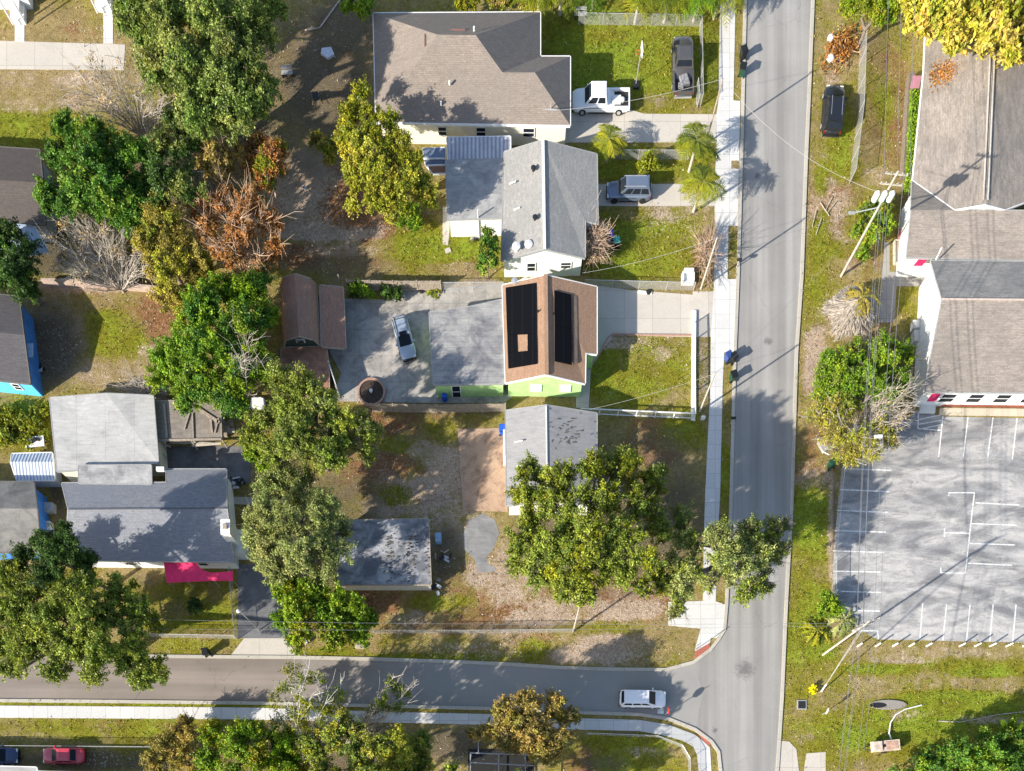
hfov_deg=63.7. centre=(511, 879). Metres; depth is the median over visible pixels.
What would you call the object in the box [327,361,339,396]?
yard gate
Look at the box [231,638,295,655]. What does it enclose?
driveway
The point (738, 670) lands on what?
road
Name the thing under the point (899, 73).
overhead wire
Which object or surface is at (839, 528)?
chain link fence
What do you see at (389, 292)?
green shrub
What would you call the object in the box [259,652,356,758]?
bare tree
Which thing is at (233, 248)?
tree
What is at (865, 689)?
overhead wire
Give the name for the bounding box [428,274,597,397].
house
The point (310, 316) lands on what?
barn shed
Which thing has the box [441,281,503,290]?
chain link fence
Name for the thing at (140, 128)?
bare tree
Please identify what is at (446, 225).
path
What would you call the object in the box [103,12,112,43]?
path
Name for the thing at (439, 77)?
house
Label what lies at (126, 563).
window
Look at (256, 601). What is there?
driveway
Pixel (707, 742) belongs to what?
tactile paving
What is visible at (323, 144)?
yellow shrub
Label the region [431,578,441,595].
junk heap
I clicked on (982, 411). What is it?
path
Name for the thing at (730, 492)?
kerb
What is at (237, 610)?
light pole
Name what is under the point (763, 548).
oak tree
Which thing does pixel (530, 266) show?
window
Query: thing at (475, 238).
junk heap
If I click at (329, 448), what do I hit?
oak tree
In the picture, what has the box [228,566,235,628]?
chain link fence
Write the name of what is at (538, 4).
palm tree
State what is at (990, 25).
yellow tree
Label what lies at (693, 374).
wall
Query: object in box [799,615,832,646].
palmetto
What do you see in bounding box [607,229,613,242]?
wheeled bin
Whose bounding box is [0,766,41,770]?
house
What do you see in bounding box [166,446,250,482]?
patio
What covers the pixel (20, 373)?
house
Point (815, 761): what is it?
sidewalk
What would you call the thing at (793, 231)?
overhead wire
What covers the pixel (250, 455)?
green tree
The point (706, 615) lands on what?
pavement
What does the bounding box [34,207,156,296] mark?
bare tree
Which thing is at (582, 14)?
bench
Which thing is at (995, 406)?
planter bed
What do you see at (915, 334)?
air conditioner
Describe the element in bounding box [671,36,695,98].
pickup truck
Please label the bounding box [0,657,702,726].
side road
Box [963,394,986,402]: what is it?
window
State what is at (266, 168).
mixed tree
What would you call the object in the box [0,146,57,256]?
house
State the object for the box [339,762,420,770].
oak tree
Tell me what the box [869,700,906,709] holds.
drain culvert
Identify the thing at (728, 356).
wheeled bin
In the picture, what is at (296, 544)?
oak tree
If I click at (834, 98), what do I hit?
suv
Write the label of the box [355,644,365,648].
crate
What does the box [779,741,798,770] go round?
driveway
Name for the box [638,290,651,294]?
parking stop
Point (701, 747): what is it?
pavement
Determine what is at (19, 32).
path
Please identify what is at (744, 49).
wheeled bin
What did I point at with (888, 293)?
path
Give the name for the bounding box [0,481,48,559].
house
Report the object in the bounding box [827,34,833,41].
rubbish bag
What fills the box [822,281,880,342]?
cabbage palm
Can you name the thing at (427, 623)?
overhead wire
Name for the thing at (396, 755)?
olive tree
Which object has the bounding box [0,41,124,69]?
path
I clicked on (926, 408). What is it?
concrete step
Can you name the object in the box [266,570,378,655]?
lime tree
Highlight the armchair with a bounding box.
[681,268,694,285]
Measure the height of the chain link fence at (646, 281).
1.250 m
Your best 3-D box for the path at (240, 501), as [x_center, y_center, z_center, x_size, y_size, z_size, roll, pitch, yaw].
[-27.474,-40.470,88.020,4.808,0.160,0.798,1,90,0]
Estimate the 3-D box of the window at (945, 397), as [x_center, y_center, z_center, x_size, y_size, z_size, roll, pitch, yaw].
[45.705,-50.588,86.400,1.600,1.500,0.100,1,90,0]
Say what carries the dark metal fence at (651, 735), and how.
on the ground at (294, 116)
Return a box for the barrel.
[441,393,447,401]
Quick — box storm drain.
[797,700,806,709]
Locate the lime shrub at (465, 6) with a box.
[452,0,480,11]
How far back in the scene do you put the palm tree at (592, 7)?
85.40 m
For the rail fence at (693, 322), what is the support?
on the ground at (294, 116)
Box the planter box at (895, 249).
[893,239,899,265]
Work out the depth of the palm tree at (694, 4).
84.82 m
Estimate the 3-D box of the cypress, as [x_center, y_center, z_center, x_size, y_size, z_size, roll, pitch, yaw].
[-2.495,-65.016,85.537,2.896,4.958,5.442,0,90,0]
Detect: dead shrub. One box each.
[583,191,618,275]
[685,215,733,291]
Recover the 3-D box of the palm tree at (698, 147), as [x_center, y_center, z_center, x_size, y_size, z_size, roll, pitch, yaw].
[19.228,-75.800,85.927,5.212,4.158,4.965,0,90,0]
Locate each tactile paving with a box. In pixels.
[695,643,709,658]
[698,730,709,746]
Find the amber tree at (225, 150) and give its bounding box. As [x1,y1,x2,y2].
[188,132,246,187]
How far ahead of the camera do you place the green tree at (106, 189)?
82.02 m
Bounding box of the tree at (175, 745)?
[138,706,203,770]
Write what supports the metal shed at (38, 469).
on the ground at (294, 116)
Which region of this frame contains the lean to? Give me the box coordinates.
[280,346,330,396]
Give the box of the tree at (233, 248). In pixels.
[184,164,298,275]
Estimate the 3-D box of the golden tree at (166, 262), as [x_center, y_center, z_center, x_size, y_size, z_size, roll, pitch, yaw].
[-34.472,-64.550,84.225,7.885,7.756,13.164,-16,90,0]
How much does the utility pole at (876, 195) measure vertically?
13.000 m
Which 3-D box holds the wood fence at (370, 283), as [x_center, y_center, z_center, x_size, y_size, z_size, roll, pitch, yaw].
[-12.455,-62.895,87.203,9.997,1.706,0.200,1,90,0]
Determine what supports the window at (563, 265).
in the house at (527, 202)
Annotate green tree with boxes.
[0,216,44,305]
[32,103,153,238]
[141,263,280,419]
[190,715,312,770]
[241,435,271,472]
[338,0,375,38]
[809,324,925,416]
[838,0,904,48]
[886,714,1023,770]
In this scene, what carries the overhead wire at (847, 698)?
attached to the utility pole at (846, 637)
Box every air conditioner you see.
[44,502,55,513]
[45,521,53,530]
[910,320,920,332]
[911,330,919,345]
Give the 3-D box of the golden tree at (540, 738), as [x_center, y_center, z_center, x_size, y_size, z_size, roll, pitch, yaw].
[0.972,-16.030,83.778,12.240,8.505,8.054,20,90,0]
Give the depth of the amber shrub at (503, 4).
86.11 m
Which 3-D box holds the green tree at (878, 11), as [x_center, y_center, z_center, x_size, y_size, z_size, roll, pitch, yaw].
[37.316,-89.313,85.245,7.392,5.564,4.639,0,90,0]
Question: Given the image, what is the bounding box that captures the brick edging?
[589,333,691,368]
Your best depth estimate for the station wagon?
86.88 m
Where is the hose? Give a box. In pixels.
[888,704,921,738]
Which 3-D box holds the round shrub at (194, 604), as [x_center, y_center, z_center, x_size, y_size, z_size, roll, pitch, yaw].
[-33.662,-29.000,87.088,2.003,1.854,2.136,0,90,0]
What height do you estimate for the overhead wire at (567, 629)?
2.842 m
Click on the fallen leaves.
(472, 403)
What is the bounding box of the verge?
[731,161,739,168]
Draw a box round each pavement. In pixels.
[0,705,711,770]
[668,0,739,650]
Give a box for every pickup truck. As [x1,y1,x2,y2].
[572,81,629,115]
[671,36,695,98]
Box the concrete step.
[919,404,935,413]
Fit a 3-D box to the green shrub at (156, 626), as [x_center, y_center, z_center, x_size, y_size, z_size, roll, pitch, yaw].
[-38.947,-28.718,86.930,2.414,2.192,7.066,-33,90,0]
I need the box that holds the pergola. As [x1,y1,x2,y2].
[468,742,532,770]
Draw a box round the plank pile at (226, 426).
[222,416,234,437]
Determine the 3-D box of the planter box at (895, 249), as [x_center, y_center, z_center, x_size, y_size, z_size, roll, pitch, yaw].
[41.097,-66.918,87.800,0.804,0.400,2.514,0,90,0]
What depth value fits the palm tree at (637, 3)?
84.75 m
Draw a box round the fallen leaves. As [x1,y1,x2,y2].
[0,0,1019,770]
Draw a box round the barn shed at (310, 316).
[280,273,346,349]
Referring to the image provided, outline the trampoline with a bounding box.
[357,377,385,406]
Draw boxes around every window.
[10,383,23,390]
[123,562,139,564]
[198,563,209,565]
[437,126,447,135]
[451,386,461,397]
[475,126,485,135]
[522,127,534,137]
[526,262,535,271]
[530,384,541,391]
[559,385,570,391]
[560,262,571,268]
[936,393,958,401]
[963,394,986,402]
[991,394,1013,402]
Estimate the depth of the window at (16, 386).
86.46 m
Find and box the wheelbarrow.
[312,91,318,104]
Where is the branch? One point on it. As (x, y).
(980, 718)
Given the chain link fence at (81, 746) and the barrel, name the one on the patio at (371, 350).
the barrel
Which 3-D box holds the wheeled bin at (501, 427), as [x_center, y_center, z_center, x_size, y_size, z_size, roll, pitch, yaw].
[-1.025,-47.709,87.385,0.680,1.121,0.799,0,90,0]
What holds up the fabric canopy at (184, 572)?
on the ground at (294, 116)
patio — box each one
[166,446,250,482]
[328,283,511,402]
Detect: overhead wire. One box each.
[2,625,856,629]
[148,619,823,624]
[553,79,720,110]
[585,238,715,272]
[589,374,712,409]
[717,208,875,371]
[723,79,880,192]
[723,201,877,238]
[838,630,856,770]
[839,633,856,767]
[844,627,862,768]
[845,627,863,770]
[856,619,874,764]
[857,172,884,624]
[857,197,879,607]
[861,617,880,770]
[863,176,890,614]
[864,202,885,589]
[874,177,903,618]
[880,173,910,616]
[884,0,888,171]
[897,0,901,170]
[911,0,914,127]
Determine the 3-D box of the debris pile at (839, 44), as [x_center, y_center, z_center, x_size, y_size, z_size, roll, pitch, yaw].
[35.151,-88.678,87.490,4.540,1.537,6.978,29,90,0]
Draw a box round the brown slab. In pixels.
[458,428,507,511]
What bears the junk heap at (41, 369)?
on the ground at (294, 116)
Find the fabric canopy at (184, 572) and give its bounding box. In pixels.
[163,562,238,587]
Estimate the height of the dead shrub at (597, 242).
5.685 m
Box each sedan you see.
[0,745,19,764]
[43,745,85,764]
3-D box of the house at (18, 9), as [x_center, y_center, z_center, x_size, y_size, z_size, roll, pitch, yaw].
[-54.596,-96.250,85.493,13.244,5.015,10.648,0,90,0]
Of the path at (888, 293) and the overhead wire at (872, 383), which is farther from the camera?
the path at (888, 293)
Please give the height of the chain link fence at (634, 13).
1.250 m
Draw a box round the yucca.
[426,284,441,299]
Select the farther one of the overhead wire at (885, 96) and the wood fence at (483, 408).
the wood fence at (483, 408)
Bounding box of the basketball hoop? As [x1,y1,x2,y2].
[633,42,642,89]
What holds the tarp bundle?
on the ground at (294, 116)
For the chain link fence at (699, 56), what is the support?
on the ground at (294, 116)
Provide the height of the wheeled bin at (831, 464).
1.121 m
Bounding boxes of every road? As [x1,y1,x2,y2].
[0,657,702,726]
[694,0,810,770]
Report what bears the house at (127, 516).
on the ground at (294, 116)
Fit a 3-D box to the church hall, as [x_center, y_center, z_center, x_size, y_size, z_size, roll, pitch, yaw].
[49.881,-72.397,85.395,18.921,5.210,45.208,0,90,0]
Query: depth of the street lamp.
82.62 m
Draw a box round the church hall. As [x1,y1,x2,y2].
[896,36,1023,405]
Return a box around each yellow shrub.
[306,128,340,166]
[636,149,660,172]
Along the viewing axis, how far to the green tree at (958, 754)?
83.47 m
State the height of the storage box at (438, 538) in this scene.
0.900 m
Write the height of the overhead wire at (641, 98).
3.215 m
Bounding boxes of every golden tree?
[129,192,216,313]
[456,683,582,767]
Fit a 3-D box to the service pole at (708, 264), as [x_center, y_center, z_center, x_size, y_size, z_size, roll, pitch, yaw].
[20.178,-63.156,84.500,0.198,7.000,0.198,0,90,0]
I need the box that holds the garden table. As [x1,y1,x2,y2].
[25,435,46,448]
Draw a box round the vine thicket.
[0,401,51,451]
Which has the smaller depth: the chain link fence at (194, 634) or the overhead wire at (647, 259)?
the overhead wire at (647, 259)
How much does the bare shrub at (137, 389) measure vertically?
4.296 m
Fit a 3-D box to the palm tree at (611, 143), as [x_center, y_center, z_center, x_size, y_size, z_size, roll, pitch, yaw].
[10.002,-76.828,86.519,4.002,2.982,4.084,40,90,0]
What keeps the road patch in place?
on the ground at (294, 116)
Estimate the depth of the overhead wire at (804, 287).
80.90 m
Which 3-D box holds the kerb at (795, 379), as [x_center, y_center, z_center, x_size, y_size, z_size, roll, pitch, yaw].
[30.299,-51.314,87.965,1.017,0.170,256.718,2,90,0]
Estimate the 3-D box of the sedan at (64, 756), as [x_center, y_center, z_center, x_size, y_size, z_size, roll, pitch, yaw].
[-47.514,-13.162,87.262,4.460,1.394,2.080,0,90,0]
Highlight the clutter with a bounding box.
[28,437,39,443]
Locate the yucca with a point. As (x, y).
(432, 293)
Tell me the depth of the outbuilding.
85.90 m
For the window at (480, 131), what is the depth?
86.35 m
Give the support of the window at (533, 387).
in the house at (535, 336)
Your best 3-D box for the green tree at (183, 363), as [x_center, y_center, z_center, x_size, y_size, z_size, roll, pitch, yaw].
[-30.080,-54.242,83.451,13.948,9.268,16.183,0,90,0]
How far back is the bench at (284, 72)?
87.53 m
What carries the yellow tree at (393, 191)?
on the ground at (294, 116)
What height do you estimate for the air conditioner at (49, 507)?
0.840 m
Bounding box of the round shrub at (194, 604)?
[185,596,204,615]
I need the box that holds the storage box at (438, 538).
[435,533,441,544]
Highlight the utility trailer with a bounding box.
[862,739,904,753]
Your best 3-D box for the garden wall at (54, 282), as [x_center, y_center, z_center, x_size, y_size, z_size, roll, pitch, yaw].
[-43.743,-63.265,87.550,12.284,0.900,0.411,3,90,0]
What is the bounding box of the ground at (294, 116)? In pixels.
[0,0,1023,770]
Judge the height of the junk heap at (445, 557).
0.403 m
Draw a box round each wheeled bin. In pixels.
[201,647,211,657]
[499,424,504,435]
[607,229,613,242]
[613,236,620,250]
[724,349,731,364]
[729,351,738,365]
[729,369,738,383]
[737,61,747,76]
[739,44,748,62]
[827,458,836,471]
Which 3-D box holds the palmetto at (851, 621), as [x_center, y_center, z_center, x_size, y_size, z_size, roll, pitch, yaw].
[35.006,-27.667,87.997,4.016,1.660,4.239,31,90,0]
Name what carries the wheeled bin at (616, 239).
on the ground at (294, 116)
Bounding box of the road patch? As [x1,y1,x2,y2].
[462,514,498,571]
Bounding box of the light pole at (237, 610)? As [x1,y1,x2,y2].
[236,609,259,630]
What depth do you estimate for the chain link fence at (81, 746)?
86.98 m
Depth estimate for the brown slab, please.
87.95 m
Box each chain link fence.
[0,745,149,747]
[148,633,238,638]
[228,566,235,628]
[371,629,573,633]
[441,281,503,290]
[578,12,702,26]
[584,279,695,290]
[699,16,703,106]
[832,463,845,594]
[849,21,867,183]
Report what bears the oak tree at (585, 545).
on the ground at (294, 116)
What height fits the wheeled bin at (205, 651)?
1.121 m
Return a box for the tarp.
[321,47,334,59]
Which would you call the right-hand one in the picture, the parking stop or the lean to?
the parking stop
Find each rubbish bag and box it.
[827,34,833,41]
[827,53,834,61]
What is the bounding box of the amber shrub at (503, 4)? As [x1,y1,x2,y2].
[485,0,525,10]
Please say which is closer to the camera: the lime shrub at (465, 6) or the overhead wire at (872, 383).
the overhead wire at (872, 383)
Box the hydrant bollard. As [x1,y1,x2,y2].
[808,684,817,694]
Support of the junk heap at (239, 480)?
on the patio at (232, 461)
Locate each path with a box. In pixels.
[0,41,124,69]
[15,24,24,41]
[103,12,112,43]
[233,497,270,504]
[443,207,449,244]
[879,242,924,322]
[939,408,1023,415]
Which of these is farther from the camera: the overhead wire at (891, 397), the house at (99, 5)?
the house at (99, 5)
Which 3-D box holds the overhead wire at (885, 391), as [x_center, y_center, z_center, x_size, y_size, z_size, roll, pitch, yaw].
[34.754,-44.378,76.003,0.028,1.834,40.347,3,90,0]
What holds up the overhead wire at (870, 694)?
attached to the utility pole at (846, 637)
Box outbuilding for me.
[334,518,431,589]
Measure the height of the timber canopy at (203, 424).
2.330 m
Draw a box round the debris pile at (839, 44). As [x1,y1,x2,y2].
[812,17,869,79]
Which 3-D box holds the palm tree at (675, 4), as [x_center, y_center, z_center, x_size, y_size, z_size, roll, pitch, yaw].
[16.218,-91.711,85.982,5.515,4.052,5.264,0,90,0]
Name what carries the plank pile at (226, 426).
on the ground at (294, 116)
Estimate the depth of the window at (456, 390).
86.85 m
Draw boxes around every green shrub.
[127,577,165,634]
[347,278,375,299]
[379,282,403,301]
[395,199,424,233]
[814,589,846,619]
[849,194,898,262]
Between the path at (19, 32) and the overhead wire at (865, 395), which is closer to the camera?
the overhead wire at (865, 395)
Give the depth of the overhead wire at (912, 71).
75.81 m
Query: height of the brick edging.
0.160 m
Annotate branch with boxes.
[940,711,1023,721]
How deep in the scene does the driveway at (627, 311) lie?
87.97 m
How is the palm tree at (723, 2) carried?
on the ground at (294, 116)
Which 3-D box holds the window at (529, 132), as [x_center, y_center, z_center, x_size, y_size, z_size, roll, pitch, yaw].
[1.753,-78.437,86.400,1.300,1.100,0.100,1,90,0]
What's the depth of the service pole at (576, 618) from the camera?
83.41 m
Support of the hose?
on the ground at (294, 116)
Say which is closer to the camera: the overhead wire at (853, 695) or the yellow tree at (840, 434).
the overhead wire at (853, 695)
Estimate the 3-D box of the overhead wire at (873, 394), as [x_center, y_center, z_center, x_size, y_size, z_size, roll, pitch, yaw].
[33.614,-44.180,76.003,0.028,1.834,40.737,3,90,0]
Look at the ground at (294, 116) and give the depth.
88.00 m
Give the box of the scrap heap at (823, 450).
[815,433,834,454]
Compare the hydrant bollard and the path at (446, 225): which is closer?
the hydrant bollard
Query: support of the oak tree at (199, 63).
on the ground at (294, 116)
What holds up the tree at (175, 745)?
on the ground at (294, 116)
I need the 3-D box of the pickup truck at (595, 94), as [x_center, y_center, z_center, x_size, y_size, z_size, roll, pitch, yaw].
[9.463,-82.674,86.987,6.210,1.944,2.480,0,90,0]
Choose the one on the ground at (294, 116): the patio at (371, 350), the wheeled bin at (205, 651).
the patio at (371, 350)
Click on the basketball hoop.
(636, 84)
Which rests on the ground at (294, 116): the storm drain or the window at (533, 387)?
the storm drain
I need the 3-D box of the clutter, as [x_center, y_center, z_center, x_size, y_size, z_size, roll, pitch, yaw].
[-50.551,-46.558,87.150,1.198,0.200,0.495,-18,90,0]
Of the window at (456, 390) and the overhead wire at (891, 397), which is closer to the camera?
the overhead wire at (891, 397)
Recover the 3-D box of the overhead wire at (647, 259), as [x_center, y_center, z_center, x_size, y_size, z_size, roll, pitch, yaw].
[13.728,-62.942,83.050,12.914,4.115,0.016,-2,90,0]
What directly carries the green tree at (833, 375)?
on the ground at (294, 116)
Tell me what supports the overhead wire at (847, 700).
attached to the utility pole at (846, 637)
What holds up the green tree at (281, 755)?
on the ground at (294, 116)
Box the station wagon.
[391,314,416,361]
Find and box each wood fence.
[346,279,441,291]
[370,403,505,412]
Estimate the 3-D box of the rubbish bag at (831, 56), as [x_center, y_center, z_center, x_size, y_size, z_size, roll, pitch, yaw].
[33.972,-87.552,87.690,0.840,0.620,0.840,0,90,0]
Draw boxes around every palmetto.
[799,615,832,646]
[826,605,858,638]
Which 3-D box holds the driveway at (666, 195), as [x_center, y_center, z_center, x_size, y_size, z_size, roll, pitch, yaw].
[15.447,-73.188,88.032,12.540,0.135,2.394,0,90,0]
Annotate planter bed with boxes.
[941,404,1023,407]
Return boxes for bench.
[280,65,292,76]
[574,6,586,19]
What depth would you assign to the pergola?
87.94 m
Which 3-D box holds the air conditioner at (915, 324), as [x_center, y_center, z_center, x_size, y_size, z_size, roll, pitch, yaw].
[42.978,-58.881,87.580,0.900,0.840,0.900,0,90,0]
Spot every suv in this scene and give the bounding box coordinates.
[606,175,651,203]
[619,688,665,708]
[820,85,846,137]
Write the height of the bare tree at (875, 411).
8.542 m
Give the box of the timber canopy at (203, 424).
[155,400,227,458]
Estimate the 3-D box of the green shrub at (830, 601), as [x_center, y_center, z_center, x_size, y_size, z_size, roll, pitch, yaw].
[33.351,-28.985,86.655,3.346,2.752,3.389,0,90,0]
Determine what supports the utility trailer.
on the ground at (294, 116)
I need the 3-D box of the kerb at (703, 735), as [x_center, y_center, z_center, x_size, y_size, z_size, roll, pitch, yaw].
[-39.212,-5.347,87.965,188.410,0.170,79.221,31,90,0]
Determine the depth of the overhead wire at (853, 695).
77.15 m
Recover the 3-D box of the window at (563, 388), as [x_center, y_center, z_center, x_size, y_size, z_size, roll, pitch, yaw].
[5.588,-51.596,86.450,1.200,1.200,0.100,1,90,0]
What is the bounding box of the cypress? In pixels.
[474,224,500,278]
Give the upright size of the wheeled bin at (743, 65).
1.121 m
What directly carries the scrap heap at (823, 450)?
on the ground at (294, 116)
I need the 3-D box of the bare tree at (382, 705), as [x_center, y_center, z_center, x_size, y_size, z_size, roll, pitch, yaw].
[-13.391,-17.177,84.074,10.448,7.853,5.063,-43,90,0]
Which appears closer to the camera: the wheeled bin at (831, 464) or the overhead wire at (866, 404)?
the overhead wire at (866, 404)
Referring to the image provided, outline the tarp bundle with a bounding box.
[250,397,265,410]
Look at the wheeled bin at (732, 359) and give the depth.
86.86 m
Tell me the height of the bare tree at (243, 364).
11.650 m
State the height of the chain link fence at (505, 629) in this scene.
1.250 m
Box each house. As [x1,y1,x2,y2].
[0,0,32,24]
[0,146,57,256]
[0,294,42,396]
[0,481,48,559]
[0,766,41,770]
[49,393,167,481]
[61,464,248,568]
[91,0,112,12]
[372,11,570,145]
[422,135,598,276]
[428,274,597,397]
[503,404,597,514]
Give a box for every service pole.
[572,607,579,631]
[699,373,715,412]
[700,237,717,289]
[708,78,722,133]
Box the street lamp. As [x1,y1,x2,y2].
[848,435,882,455]
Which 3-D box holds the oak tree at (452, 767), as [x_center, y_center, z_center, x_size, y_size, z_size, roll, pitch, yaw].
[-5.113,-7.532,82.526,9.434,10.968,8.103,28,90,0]
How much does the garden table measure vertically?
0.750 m
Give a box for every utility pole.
[821,617,879,691]
[840,171,907,276]
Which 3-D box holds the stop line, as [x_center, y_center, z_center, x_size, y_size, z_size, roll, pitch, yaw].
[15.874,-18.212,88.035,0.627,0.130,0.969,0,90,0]
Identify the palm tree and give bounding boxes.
[511,0,558,22]
[540,0,580,20]
[569,0,607,23]
[587,122,627,164]
[615,0,659,28]
[643,0,692,25]
[674,0,720,22]
[674,119,720,172]
[678,163,726,213]
[696,0,745,30]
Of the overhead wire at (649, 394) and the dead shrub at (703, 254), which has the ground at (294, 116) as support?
the dead shrub at (703, 254)
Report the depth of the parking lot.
87.98 m
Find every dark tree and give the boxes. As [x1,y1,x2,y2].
[6,519,106,593]
[141,104,209,212]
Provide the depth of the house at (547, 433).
84.67 m
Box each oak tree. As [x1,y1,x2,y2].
[0,553,171,699]
[105,0,291,145]
[236,356,385,479]
[237,460,357,590]
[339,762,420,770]
[442,760,458,770]
[501,442,675,609]
[651,500,798,625]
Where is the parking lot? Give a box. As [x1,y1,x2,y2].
[833,409,1023,642]
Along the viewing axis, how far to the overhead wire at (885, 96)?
75.65 m
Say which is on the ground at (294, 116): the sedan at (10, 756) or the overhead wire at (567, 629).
the sedan at (10, 756)
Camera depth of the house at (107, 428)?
85.10 m
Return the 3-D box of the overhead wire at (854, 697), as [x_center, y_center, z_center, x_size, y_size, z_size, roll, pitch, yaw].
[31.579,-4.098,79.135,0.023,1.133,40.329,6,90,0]
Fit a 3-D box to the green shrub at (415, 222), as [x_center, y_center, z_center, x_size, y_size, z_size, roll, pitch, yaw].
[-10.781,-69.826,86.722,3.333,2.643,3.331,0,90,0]
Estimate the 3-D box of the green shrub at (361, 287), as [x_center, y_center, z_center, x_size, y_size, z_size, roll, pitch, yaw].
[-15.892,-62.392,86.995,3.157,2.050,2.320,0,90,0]
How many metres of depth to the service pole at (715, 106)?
83.65 m
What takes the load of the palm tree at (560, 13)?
on the ground at (294, 116)
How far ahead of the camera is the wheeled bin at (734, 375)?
86.86 m
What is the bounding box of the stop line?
[658,707,663,713]
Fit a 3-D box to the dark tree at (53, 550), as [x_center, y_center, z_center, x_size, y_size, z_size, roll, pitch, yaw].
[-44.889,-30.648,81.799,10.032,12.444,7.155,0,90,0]
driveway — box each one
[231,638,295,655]
[238,564,289,637]
[565,110,715,142]
[576,285,713,407]
[598,184,714,205]
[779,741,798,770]
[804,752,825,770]
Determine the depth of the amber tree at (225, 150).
81.82 m
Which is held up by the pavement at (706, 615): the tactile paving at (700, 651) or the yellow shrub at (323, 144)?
the tactile paving at (700, 651)
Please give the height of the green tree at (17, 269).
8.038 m
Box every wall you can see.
[41,278,155,292]
[691,310,695,420]
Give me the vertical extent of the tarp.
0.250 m
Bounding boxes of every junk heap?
[38,363,45,371]
[230,476,244,488]
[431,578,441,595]
[435,549,451,562]
[470,235,479,241]
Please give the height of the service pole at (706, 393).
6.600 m
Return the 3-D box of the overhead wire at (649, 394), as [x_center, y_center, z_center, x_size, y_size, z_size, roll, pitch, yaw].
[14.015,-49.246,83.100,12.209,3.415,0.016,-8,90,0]
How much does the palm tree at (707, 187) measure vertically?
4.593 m
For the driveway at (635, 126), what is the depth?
87.97 m
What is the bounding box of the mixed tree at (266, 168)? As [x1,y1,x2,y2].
[237,127,290,206]
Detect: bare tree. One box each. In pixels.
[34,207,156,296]
[49,20,174,137]
[220,310,269,403]
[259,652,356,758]
[346,670,417,742]
[851,370,928,448]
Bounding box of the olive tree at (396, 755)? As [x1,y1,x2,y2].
[292,698,437,770]
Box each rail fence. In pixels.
[580,408,694,418]
[692,317,695,417]
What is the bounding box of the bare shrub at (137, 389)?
[97,359,170,399]
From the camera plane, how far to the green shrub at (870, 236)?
86.03 m
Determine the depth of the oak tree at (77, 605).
77.94 m
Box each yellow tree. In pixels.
[331,74,439,225]
[796,391,905,470]
[892,0,1023,69]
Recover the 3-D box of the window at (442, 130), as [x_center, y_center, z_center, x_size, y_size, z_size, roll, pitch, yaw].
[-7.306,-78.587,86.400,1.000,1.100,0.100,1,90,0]
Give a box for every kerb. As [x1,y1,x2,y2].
[0,699,721,770]
[44,0,746,670]
[776,0,814,770]
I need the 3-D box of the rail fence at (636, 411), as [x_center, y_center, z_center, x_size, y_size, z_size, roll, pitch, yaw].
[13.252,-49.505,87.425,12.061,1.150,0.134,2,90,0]
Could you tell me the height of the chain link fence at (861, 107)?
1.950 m
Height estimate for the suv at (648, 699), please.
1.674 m
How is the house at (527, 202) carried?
on the ground at (294, 116)
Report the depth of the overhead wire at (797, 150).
80.71 m
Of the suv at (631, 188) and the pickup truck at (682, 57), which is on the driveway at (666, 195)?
the suv at (631, 188)
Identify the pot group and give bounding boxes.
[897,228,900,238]
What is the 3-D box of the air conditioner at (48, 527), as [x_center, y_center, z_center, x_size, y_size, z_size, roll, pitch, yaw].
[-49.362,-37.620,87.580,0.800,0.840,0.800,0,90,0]
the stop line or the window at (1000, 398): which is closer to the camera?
the window at (1000, 398)
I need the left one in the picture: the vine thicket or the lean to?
the vine thicket
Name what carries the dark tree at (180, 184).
on the ground at (294, 116)
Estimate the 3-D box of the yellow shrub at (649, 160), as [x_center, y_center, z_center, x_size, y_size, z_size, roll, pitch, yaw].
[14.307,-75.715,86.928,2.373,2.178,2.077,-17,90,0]
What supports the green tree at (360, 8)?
on the ground at (294, 116)
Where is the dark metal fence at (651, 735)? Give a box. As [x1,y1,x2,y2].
[586,733,690,768]
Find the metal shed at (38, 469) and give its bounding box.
[10,452,61,486]
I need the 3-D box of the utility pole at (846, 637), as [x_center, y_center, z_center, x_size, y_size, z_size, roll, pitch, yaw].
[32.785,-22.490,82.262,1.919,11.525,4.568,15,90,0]
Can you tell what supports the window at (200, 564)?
in the house at (127, 516)
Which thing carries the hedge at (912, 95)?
on the ground at (294, 116)
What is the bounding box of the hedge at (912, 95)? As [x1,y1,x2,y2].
[899,72,920,194]

